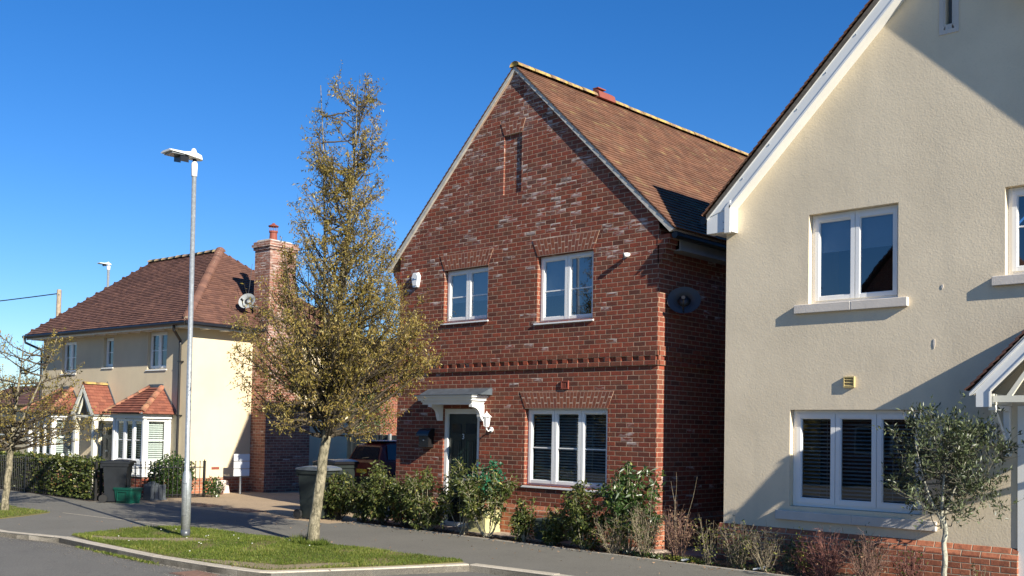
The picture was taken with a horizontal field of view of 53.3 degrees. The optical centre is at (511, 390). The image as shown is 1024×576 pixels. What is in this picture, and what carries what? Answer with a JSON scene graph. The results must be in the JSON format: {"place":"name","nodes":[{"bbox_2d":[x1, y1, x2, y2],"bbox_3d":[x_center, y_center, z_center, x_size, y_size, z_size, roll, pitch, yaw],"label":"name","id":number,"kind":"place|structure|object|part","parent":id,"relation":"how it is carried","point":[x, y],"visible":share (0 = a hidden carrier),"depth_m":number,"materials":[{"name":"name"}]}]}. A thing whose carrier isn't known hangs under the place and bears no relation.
{"place":"outdoors","nodes":[
{"label":"outdoors","id":0,"kind":"place"},
{"bbox_2d":[0,386,38,453],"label":"distant house","id":1,"kind":"structure","parent":0,"point":[23,399],"depth_m":62.43,"materials":[{"name":"brown tile"}]},
{"bbox_2d":[0,503,49,518],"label":"verge","id":2,"kind":"structure","parent":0,"point":[11,516],"depth_m":19.58,"materials":[{"name":"plant"}]},
{"bbox_2d":[0,325,111,510],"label":"street tree","id":3,"kind":"object","parent":2,"relation":"on","point":[10,439],"visible":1,"depth_m":20.28,"materials":[{"name":"brown plant"}]},
{"bbox_2d":[0,483,210,500],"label":"garden soil","id":4,"kind":"structure","parent":0,"point":[86,499],"depth_m":24.97,"materials":[{"name":"brown soil"}]},
{"bbox_2d":[0,450,105,498],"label":"hedge","id":5,"kind":"object","parent":4,"relation":"on","point":[72,481],"visible":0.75,"depth_m":24.48,"materials":[{"name":"green plant"}]},
{"bbox_2d":[99,459,205,497],"bbox_3d":[-8.502,2.116,24.238,0.064,0.935,2.664,-1,-3,44],"label":"railing fence","id":6,"kind":"object","parent":4,"relation":"on","point":[154,467],"visible":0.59,"depth_m":24.52,"materials":[{"name":"black metal"}]},
{"bbox_2d":[145,451,196,496],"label":"garden bush","id":7,"kind":"object","parent":4,"relation":"on","point":[172,475],"visible":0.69,"depth_m":24.85,"materials":[{"name":"green plant"}]},
{"bbox_2d":[20,223,371,493],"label":"cream house","id":8,"kind":"structure","parent":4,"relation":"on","point":[129,344],"depth_m":27.67,"materials":[{"name":"beige paint"}]},
{"bbox_2d":[30,417,50,454],"bbox_3d":[-13.621,1.339,29.604,1.252,1.122,0.154,-1,-3,39],"label":"window","id":9,"kind":"structure","parent":8,"relation":"in","point":[44,448],"depth_m":29.58,"materials":[{"name":"white plastic"}]},
{"bbox_2d":[39,417,72,455],"bbox_3d":[-13.261,1.349,29.687,0.914,1.330,0.730,-1,-3,39],"label":"window","id":10,"kind":"structure","parent":8,"relation":"in","point":[57,448],"depth_m":29.54,"materials":[{"name":"white plastic"}]},
{"bbox_2d":[59,342,76,374],"bbox_3d":[-13.100,-0.947,30.276,0.935,0.981,0.190,-1,-3,39],"label":"window","id":11,"kind":"structure","parent":8,"relation":"in","point":[72,344],"depth_m":30.31,"materials":[{"name":"white plastic"}]},
{"bbox_2d":[101,423,111,460],"bbox_3d":[-11.435,1.795,28.784,0.580,1.720,0.055,-1,-3,39],"label":"door","id":12,"kind":"structure","parent":8,"relation":"in","point":[106,438],"depth_m":28.79,"materials":[{"name":"grey wood"}]},
{"bbox_2d":[101,338,113,368],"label":"window","id":13,"kind":"structure","parent":8,"relation":"in","point":[108,339],"depth_m":29.00,"materials":[{"name":"white plastic"}]},
{"bbox_2d":[115,418,141,461],"bbox_3d":[-9.944,1.293,26.614,1.332,1.122,0.154,-1,-3,39],"label":"window","id":14,"kind":"structure","parent":8,"relation":"in","point":[134,425],"depth_m":26.66,"materials":[{"name":"white plastic"}]},
{"bbox_2d":[125,418,167,461],"bbox_3d":[-9.552,1.303,26.672,0.914,1.330,0.730,-1,-3,39],"label":"window","id":15,"kind":"structure","parent":8,"relation":"in","point":[156,428],"depth_m":26.58,"materials":[{"name":"white plastic"}]},
{"bbox_2d":[145,332,166,370],"bbox_3d":[-9.453,-1.043,27.312,0.995,1.041,0.190,-1,-3,39],"label":"window","id":16,"kind":"structure","parent":8,"relation":"in","point":[160,356],"depth_m":27.33,"materials":[{"name":"white plastic"}]},
{"bbox_2d":[238,293,255,307],"bbox_3d":[-7.105,-2.417,27.469,0.502,0.419,0.410,2,-2,-17],"label":"satellite dish","id":17,"kind":"object","parent":8,"relation":"attached to","point":[245,298],"visible":0.81,"depth_m":27.56,"materials":[{"name":"black plastic"}]},
{"bbox_2d":[142,481,166,500],"bbox_3d":[-8.405,2.361,23.974,0.340,0.430,0.440,-1,-3,37],"label":"box","id":18,"kind":"object","parent":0,"point":[152,490],"visible":1,"depth_m":23.86,"materials":[{"name":"grey plastic"}]},
{"bbox_2d":[0,537,500,575],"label":"road","id":19,"kind":"structure","parent":0,"point":[22,558],"depth_m":13.44,"materials":[{"name":"grey asphalt"}]},
{"bbox_2d":[0,529,65,542],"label":"dropped kerb","id":20,"kind":"structure","parent":19,"relation":"on","point":[30,537],"depth_m":16.10,"materials":[{"name":"concrete"}]},
{"bbox_2d":[7,538,228,575],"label":"kerb grit","id":21,"kind":"object","parent":19,"relation":"on","point":[109,555],"visible":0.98,"depth_m":14.29,"materials":[{"name":"gravel"}]},
{"bbox_2d":[75,545,162,565],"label":"gutter weeds","id":22,"kind":"object","parent":19,"relation":"on","point":[124,556],"visible":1,"depth_m":14.17,"materials":[{"name":"green plant"}]},
{"bbox_2d":[59,536,274,575],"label":"kerb","id":23,"kind":"structure","parent":19,"relation":"on","point":[147,554],"depth_m":13.42,"materials":[{"name":"concrete"}]},
{"bbox_2d":[170,570,216,575],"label":"drain grate","id":24,"kind":"object","parent":19,"relation":"on","point":[192,573],"visible":0.97,"depth_m":12.75,"materials":[{"name":"metal"}]},
{"bbox_2d":[470,563,570,575],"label":"bay kerb","id":25,"kind":"structure","parent":19,"relation":"on","point":[508,569],"depth_m":13.16,"materials":[{"name":"concrete"}]},
{"bbox_2d":[352,522,788,575],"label":"path edging","id":26,"kind":"object","parent":19,"relation":"on","point":[584,550],"visible":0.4,"depth_m":15.22,"materials":[{"name":"concrete"}]},
{"bbox_2d":[140,490,390,523],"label":"driveway","id":27,"kind":"structure","parent":0,"point":[278,504],"depth_m":23.32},
{"bbox_2d":[191,503,219,506],"bbox_3d":[-6.882,2.558,22.668,0.900,0.032,0.440,-1,-3,44],"label":"inspection cover","id":28,"kind":"object","parent":27,"relation":"on","point":[201,505],"visible":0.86,"depth_m":22.49,"materials":[{"name":"metal"}]},
{"bbox_2d":[203,475,223,496],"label":"garden bush","id":29,"kind":"object","parent":27,"relation":"on","point":[210,489],"visible":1,"depth_m":25.16,"materials":[{"name":"green plant"}]},
{"bbox_2d":[214,480,229,492],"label":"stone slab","id":30,"kind":"structure","parent":27,"relation":"on","point":[226,489],"depth_m":26.81,"materials":[{"name":"white stone"}]},
{"bbox_2d":[233,454,249,493],"bbox_3d":[-7.079,2.184,26.611,0.075,1.041,0.460,-1,-3,44],"label":"post sign","id":31,"kind":"object","parent":27,"relation":"on","point":[240,472],"visible":1,"depth_m":26.59,"materials":[{"name":"metal"}]},
{"bbox_2d":[223,508,266,512],"bbox_3d":[-5.637,2.536,21.482,1.000,0.032,0.480,-1,-3,44],"label":"inspection cover","id":32,"kind":"object","parent":27,"relation":"on","point":[240,509],"visible":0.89,"depth_m":21.39,"materials":[{"name":"metal"}]},
{"bbox_2d":[293,465,341,518],"bbox_3d":[-3.797,1.985,19.852,0.733,1.037,0.592,0,-3,33],"label":"wheelie bin","id":33,"kind":"object","parent":27,"relation":"on","point":[306,475],"visible":0.68,"depth_m":19.70,"materials":[{"name":"plastic"}]},
{"bbox_2d":[312,459,359,509],"bbox_3d":[-3.662,1.984,21.012,0.801,1.134,0.647,-1,-3,42],"label":"wheelie bin","id":34,"kind":"object","parent":27,"relation":"on","point":[349,466],"visible":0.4,"depth_m":20.84,"materials":[{"name":"black plastic"}]},
{"bbox_2d":[323,470,362,519],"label":"laurel shrub","id":35,"kind":"object","parent":27,"relation":"on","point":[337,505],"visible":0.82,"depth_m":19.57,"materials":[{"name":"green plant"}]},
{"bbox_2d":[347,434,396,458],"bbox_3d":[-1.120,2.202,31.307,14.135,1.600,0.110,-1,-3,44],"label":"board fence","id":36,"kind":"object","parent":27,"relation":"on","point":[351,445],"visible":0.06,"depth_m":35.42,"materials":[{"name":"wood"}]},
{"bbox_2d":[349,440,396,490],"bbox_3d":[-2.835,2.163,29.170,1.550,1.445,3.750,-1,-3,44],"label":"parked car","id":37,"kind":"object","parent":27,"relation":"on","point":[366,454],"visible":0.2,"depth_m":27.78,"materials":[{"name":"red paint"}]},
{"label":"rear window","id":38,"kind":"part","parent":37,"relation":"part of","materials":[{"name":"black glass"}]},
{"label":"side window","id":39,"kind":"part","parent":37,"relation":"part of","materials":[{"name":"blue glass"}]},
{"bbox_2d":[72,524,463,569],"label":"verge","id":40,"kind":"structure","parent":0,"point":[374,560],"depth_m":14.12,"materials":[{"name":"plant"}]},
{"bbox_2d":[92,535,211,541],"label":"bare earth","id":41,"kind":"structure","parent":40,"relation":"on","point":[159,539],"depth_m":15.77,"materials":[{"name":"brown soil"}]},
{"bbox_2d":[161,148,202,536],"bbox_3d":[-5.301,-0.789,16.184,0.320,6.235,0.624,-1,-3,44],"label":"street lamp","id":42,"kind":"object","parent":40,"relation":"on","point":[193,155],"visible":1,"depth_m":16.23,"materials":[{"name":"metal"}]},
{"bbox_2d":[186,558,351,568],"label":"bare earth","id":43,"kind":"structure","parent":40,"relation":"on","point":[261,565],"depth_m":13.09,"materials":[{"name":"brown soil"}]},
{"bbox_2d":[288,534,329,545],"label":"long grass","id":44,"kind":"structure","parent":40,"relation":"on","point":[301,539],"depth_m":15.46,"materials":[{"name":"green plant"}]},
{"bbox_2d":[222,60,453,540],"bbox_3d":[-2.713,-1.319,15.712,3.368,7.481,3.372,2,-2,-17],"label":"street tree","id":45,"kind":"object","parent":40,"relation":"on","point":[342,378],"visible":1,"depth_m":15.42,"materials":[{"name":"green plant"}]},
{"bbox_2d":[348,343,398,435],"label":"distant house","id":46,"kind":"structure","parent":0,"point":[390,420],"depth_m":47.72,"materials":[{"name":"red brick"}]},
{"bbox_2d":[0,489,776,575],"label":"footpath","id":47,"kind":"structure","parent":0,"point":[503,554],"depth_m":16.47,"materials":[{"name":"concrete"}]},
{"bbox_2d":[0,455,97,500],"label":"railing fence","id":48,"kind":"object","parent":47,"relation":"on","point":[25,481],"visible":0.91,"depth_m":25.38,"materials":[{"name":"black metal"}]},
{"bbox_2d":[68,513,161,524],"bbox_3d":[-7.350,2.396,18.954,3.779,0.001,0.040,-1,-3,37],"label":"path joint","id":49,"kind":"object","parent":47,"relation":"on","point":[118,519],"visible":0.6,"depth_m":18.98,"materials":[{"name":"concrete"}]},
{"bbox_2d":[98,459,135,502],"bbox_3d":[-8.949,2.049,23.089,0.680,0.962,0.549,1,-2,-7],"label":"wheelie bin","id":50,"kind":"object","parent":47,"relation":"on","point":[117,472],"visible":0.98,"depth_m":22.87,"materials":[{"name":"plastic"}]},
{"bbox_2d":[113,487,142,503],"bbox_3d":[-8.624,2.357,22.887,0.518,0.345,0.369,0,-2,25],"label":"recycling box","id":51,"kind":"object","parent":47,"relation":"on","point":[128,495],"visible":1,"depth_m":22.76,"materials":[{"name":"green plastic"}]},
{"bbox_2d":[271,563,468,575],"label":"verge end kerb","id":52,"kind":"structure","parent":47,"relation":"on","point":[375,568],"depth_m":13.00,"materials":[{"name":"concrete"}]},
{"bbox_2d":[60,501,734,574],"bbox_3d":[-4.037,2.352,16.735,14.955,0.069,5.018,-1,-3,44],"label":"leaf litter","id":53,"kind":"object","parent":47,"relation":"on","point":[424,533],"visible":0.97,"depth_m":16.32,"materials":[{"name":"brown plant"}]},
{"bbox_2d":[0,0,1023,387],"label":"sky","id":54,"kind":"structure","parent":0,"point":[93,93],"materials":[{"name":"blue"}]},
{"bbox_2d":[373,519,668,553],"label":"slab path","id":55,"kind":"structure","parent":0,"point":[504,534],"depth_m":17.25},
{"bbox_2d":[468,509,499,532],"bbox_3d":[-0.479,2.272,17.781,0.420,0.380,0.420,-1,-3,41],"label":"square planter","id":56,"kind":"object","parent":55,"relation":"on","point":[474,528],"visible":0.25,"depth_m":17.62,"materials":[{"name":"beige paint"}]},
{"bbox_2d":[468,455,505,510],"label":"artificial plant","id":57,"kind":"object","parent":55,"relation":"on","point":[487,475],"visible":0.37,"depth_m":17.75,"materials":[{"name":"green plant"}]},
{"bbox_2d":[533,517,571,541],"bbox_3d":[0.680,2.275,16.648,0.666,0.330,0.354,-1,-3,44],"label":"planter","id":58,"kind":"object","parent":55,"relation":"on","point":[536,529],"visible":0.19,"depth_m":16.64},
{"bbox_2d":[537,505,564,526],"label":"potted plant","id":59,"kind":"object","parent":58,"relation":"in","point":[553,511],"visible":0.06,"depth_m":16.58,"materials":[{"name":"plant"}]},
{"bbox_2d":[354,521,853,575],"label":"planting bed","id":60,"kind":"object","parent":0,"point":[776,568],"visible":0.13,"depth_m":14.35,"materials":[{"name":"brown wood"}]},
{"bbox_2d":[339,470,380,522],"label":"laurel shrub","id":61,"kind":"object","parent":60,"relation":"on","point":[353,498],"visible":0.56,"depth_m":19.21,"materials":[{"name":"green plant"}]},
{"bbox_2d":[354,460,394,525],"bbox_3d":[-2.489,1.895,18.971,0.950,1.233,0.893,-1,-3,44],"label":"laurel shrub","id":62,"kind":"object","parent":60,"relation":"on","point":[376,491],"visible":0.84,"depth_m":18.78,"materials":[{"name":"green plant"}]},
{"bbox_2d":[382,472,434,527],"bbox_3d":[-1.869,1.995,18.525,0.906,1.025,0.903,-1,-3,44],"label":"laurel shrub","id":63,"kind":"object","parent":60,"relation":"on","point":[395,487],"visible":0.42,"depth_m":18.44,"materials":[{"name":"green plant"}]},
{"bbox_2d":[396,464,458,530],"bbox_3d":[-1.457,1.896,17.999,1.199,1.252,1.052,-1,-3,44],"label":"laurel shrub","id":64,"kind":"object","parent":60,"relation":"on","point":[426,517],"visible":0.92,"depth_m":17.92,"materials":[{"name":"green plant"}]},
{"bbox_2d":[431,457,490,534],"bbox_3d":[-0.783,1.811,17.469,1.046,1.353,0.909,-1,-3,44],"label":"laurel shrub","id":65,"kind":"object","parent":60,"relation":"on","point":[473,482],"visible":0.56,"depth_m":17.41,"materials":[{"name":"green plant"}]},
{"bbox_2d":[454,465,521,537],"bbox_3d":[-0.466,1.863,16.988,1.224,1.223,0.773,0,-3,33],"label":"laurel shrub","id":66,"kind":"object","parent":60,"relation":"on","point":[472,506],"visible":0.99,"depth_m":16.93,"materials":[{"name":"green plant"}]},
{"bbox_2d":[508,497,537,542],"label":"laurel shrub","id":67,"kind":"object","parent":60,"relation":"on","point":[522,520],"visible":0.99,"depth_m":16.34,"materials":[{"name":"green plant"}]},
{"bbox_2d":[538,505,567,546],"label":"laurel shrub","id":68,"kind":"object","parent":60,"relation":"on","point":[555,529],"visible":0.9,"depth_m":15.90,"materials":[{"name":"green plant"}]},
{"bbox_2d":[553,478,609,551],"bbox_3d":[1.100,1.903,15.489,0.941,1.152,0.818,-1,-3,44],"label":"laurel shrub","id":69,"kind":"object","parent":60,"relation":"on","point":[581,525],"visible":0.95,"depth_m":15.45,"materials":[{"name":"green plant"}]},
{"bbox_2d":[592,510,634,553],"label":"twiggy shrub","id":70,"kind":"object","parent":60,"relation":"on","point":[615,541],"visible":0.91,"depth_m":15.03,"materials":[{"name":"green plant"}]},
{"bbox_2d":[591,461,666,553],"bbox_3d":[1.733,1.746,15.209,1.364,1.401,1.030,-1,-3,44],"label":"laurel bush","id":71,"kind":"object","parent":60,"relation":"on","point":[622,499],"visible":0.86,"depth_m":15.11,"materials":[{"name":"green plant"}]},
{"bbox_2d":[622,503,667,556],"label":"twiggy shrub","id":72,"kind":"object","parent":60,"relation":"on","point":[649,544],"visible":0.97,"depth_m":14.67,"materials":[{"name":"brown plant"}]},
{"bbox_2d":[620,550,671,559],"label":"ground cover plant","id":73,"kind":"object","parent":60,"relation":"on","point":[637,553],"visible":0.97,"depth_m":14.61,"materials":[{"name":"green plant"}]},
{"bbox_2d":[674,475,676,548],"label":"dry stem","id":74,"kind":"object","parent":60,"relation":"on","point":[675,501],"visible":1,"depth_m":14.44,"materials":[{"name":"plant"}]},
{"bbox_2d":[660,501,699,560],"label":"twiggy shrub","id":75,"kind":"object","parent":60,"relation":"on","point":[673,543],"visible":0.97,"depth_m":14.38,"materials":[{"name":"brown plant"}]},
{"bbox_2d":[655,553,712,563],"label":"ground cover plant","id":76,"kind":"object","parent":60,"relation":"on","point":[672,558],"visible":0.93,"depth_m":14.24,"materials":[{"name":"green plant"}]},
{"bbox_2d":[676,556,723,565],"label":"ground cover plant","id":77,"kind":"object","parent":60,"relation":"on","point":[697,560],"visible":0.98,"depth_m":14.05,"materials":[{"name":"green plant"}]},
{"bbox_2d":[690,514,723,565],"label":"twiggy shrub","id":78,"kind":"object","parent":60,"relation":"on","point":[707,551],"visible":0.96,"depth_m":14.00,"materials":[{"name":"yellow plant"}]},
{"bbox_2d":[714,515,762,569],"bbox_3d":[3.068,2.054,13.712,0.581,0.712,0.683,2,-3,-28],"label":"twiggy shrub","id":79,"kind":"object","parent":60,"relation":"on","point":[740,557],"visible":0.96,"depth_m":13.69,"materials":[{"name":"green plant"}]},
{"bbox_2d":[723,563,789,573],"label":"ground cover plant","id":80,"kind":"object","parent":60,"relation":"on","point":[752,568],"visible":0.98,"depth_m":13.49,"materials":[{"name":"green plant"}]},
{"bbox_2d":[742,523,786,572],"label":"twiggy shrub","id":81,"kind":"object","parent":60,"relation":"on","point":[762,560],"visible":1,"depth_m":13.37,"materials":[{"name":"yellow plant"}]},
{"bbox_2d":[769,527,804,571],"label":"twiggy shrub","id":82,"kind":"object","parent":60,"relation":"on","point":[787,565],"visible":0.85,"depth_m":13.59,"materials":[{"name":"green plant"}]},
{"bbox_2d":[789,526,821,574],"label":"twiggy shrub","id":83,"kind":"object","parent":60,"relation":"on","point":[803,568],"visible":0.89,"depth_m":13.23,"materials":[{"name":"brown plant"}]},
{"bbox_2d":[799,526,853,575],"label":"twiggy shrub","id":84,"kind":"object","parent":60,"relation":"on","point":[826,570],"visible":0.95,"depth_m":12.78,"materials":[{"name":"red plant"}]},
{"bbox_2d":[700,0,1023,575],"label":"rendered house","id":85,"kind":"structure","parent":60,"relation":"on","point":[863,213],"depth_m":13.33,"materials":[{"name":"beige paint"}]},
{"bbox_2d":[812,204,898,303],"bbox_3d":[4.894,-1.781,13.949,1.350,1.435,0.928,-1,-3,44],"label":"window","id":86,"kind":"structure","parent":85,"relation":"in","point":[865,240],"depth_m":13.85,"materials":[{"name":"white plastic"}]},
{"bbox_2d":[793,410,921,514],"bbox_3d":[4.864,0.942,13.830,1.920,1.525,0.914,-1,-3,44],"label":"window","id":87,"kind":"structure","parent":85,"relation":"in","point":[852,453],"depth_m":13.75,"materials":[{"name":"white plastic"}]},
{"bbox_2d":[984,415,998,446],"bbox_3d":[5.710,0.484,12.147,0.164,0.379,0.220,-1,-3,44],"label":"wall lantern","id":88,"kind":"object","parent":85,"relation":"attached to","point":[994,432],"depth_m":12.10,"materials":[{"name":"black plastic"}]},
{"bbox_2d":[1008,187,1023,274],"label":"window","id":89,"kind":"structure","parent":85,"relation":"in","point":[1014,194],"depth_m":12.25,"materials":[{"name":"white plastic"}]},
{"bbox_2d":[840,522,886,575],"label":"twiggy shrub","id":90,"kind":"object","parent":60,"relation":"on","point":[858,550],"visible":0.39,"depth_m":12.76,"materials":[{"name":"red plant"}]},
{"bbox_2d":[833,531,894,575],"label":"twiggy shrub","id":91,"kind":"object","parent":60,"relation":"on","point":[869,571],"visible":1,"depth_m":12.32,"materials":[{"name":"brown plant"}]},
{"bbox_2d":[884,541,935,575],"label":"twiggy shrub","id":92,"kind":"object","parent":60,"relation":"on","point":[911,571],"visible":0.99,"depth_m":12.17,"materials":[{"name":"red plant"}]},
{"bbox_2d":[872,391,1023,575],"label":"olive tree","id":93,"kind":"object","parent":60,"relation":"on","point":[963,459],"visible":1,"depth_m":11.81,"materials":[{"name":"green plant"}]},
{"bbox_2d":[969,563,993,575],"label":"twiggy shrub","id":94,"kind":"object","parent":60,"relation":"on","point":[977,571],"visible":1,"depth_m":11.79,"materials":[{"name":"brown plant"}]},
{"bbox_2d":[668,544,716,557],"bbox_3d":[6.459,2.813,19.196,1.600,0.250,11.100,-1,-3,44],"label":"side passage","id":95,"kind":"object","parent":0,"point":[691,551],"depth_m":15.68},
{"label":"ground","id":96,"kind":"structure","parent":0,"visible":0},
{"bbox_2d":[56,289,61,315],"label":"telegraph pole","id":97,"kind":"object","parent":96,"relation":"on","point":[58,301],"visible":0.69,"depth_m":45.94,"materials":[{"name":"brown wood"}]},
{"bbox_2d":[0,293,56,300],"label":"overhead cable","id":98,"kind":"object","parent":97,"relation":"attached to","point":[28,297],"visible":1,"depth_m":46.11,"materials":[{"name":"black plastic"}]},
{"bbox_2d":[97,262,110,286],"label":"street lamp","id":99,"kind":"object","parent":96,"relation":"on","point":[108,269],"visible":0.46,"depth_m":56.08,"materials":[{"name":"metal"}]},
{"bbox_2d":[350,375,396,434],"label":"background tree","id":100,"kind":"object","parent":96,"relation":"on","point":[363,422],"visible":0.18,"depth_m":42.28,"materials":[{"name":"green plant"}]},
{"bbox_2d":[385,61,747,549],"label":"brick house","id":101,"kind":"structure","parent":96,"relation":"on","point":[572,343],"depth_m":17.48,"materials":[{"name":"red brick"}]},
{"bbox_2d":[411,272,420,287],"bbox_3d":[-1.859,-2.130,19.691,0.220,0.280,0.067,-1,-3,44],"label":"alarm box","id":102,"kind":"object","parent":101,"relation":"attached to","point":[416,277],"visible":1,"depth_m":19.65,"materials":[{"name":"white plastic"}]},
{"bbox_2d":[416,428,434,446],"bbox_3d":[-1.635,0.895,19.232,0.330,0.350,0.170,-1,-3,44],"label":"letter box","id":103,"kind":"object","parent":101,"relation":"attached to","point":[426,436],"visible":1,"depth_m":19.17,"materials":[{"name":"black plastic"}]},
{"bbox_2d":[447,414,476,522],"bbox_3d":[-0.894,1.430,18.723,0.790,1.990,0.080,-1,-3,44],"label":"door","id":104,"kind":"structure","parent":101,"relation":"in","point":[462,427],"depth_m":18.77,"materials":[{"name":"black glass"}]},
{"bbox_2d":[443,267,487,324],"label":"window","id":105,"kind":"structure","parent":101,"relation":"in","point":[468,286],"depth_m":18.85,"materials":[{"name":"white plastic"}]},
{"bbox_2d":[482,411,493,431],"bbox_3d":[-0.437,0.557,18.075,0.164,0.379,0.220,-1,-3,44],"label":"wall lantern","id":106,"kind":"object","parent":101,"relation":"attached to","point":[486,416],"depth_m":18.02,"materials":[{"name":"white plastic"}]},
{"bbox_2d":[533,251,593,324],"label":"window","id":107,"kind":"structure","parent":101,"relation":"in","point":[569,275],"depth_m":17.18,"materials":[{"name":"white plastic"}]},
{"bbox_2d":[521,409,607,492],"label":"window","id":108,"kind":"structure","parent":101,"relation":"in","point":[583,432],"depth_m":17.23,"materials":[{"name":"white plastic"}]},
{"bbox_2d":[667,287,700,312],"bbox_3d":[2.610,-1.405,15.789,0.491,0.436,0.425,-1,-3,44],"label":"satellite dish","id":109,"kind":"object","parent":101,"relation":"attached to","point":[683,299],"visible":1,"depth_m":15.86,"materials":[{"name":"black metal"}]}
]}

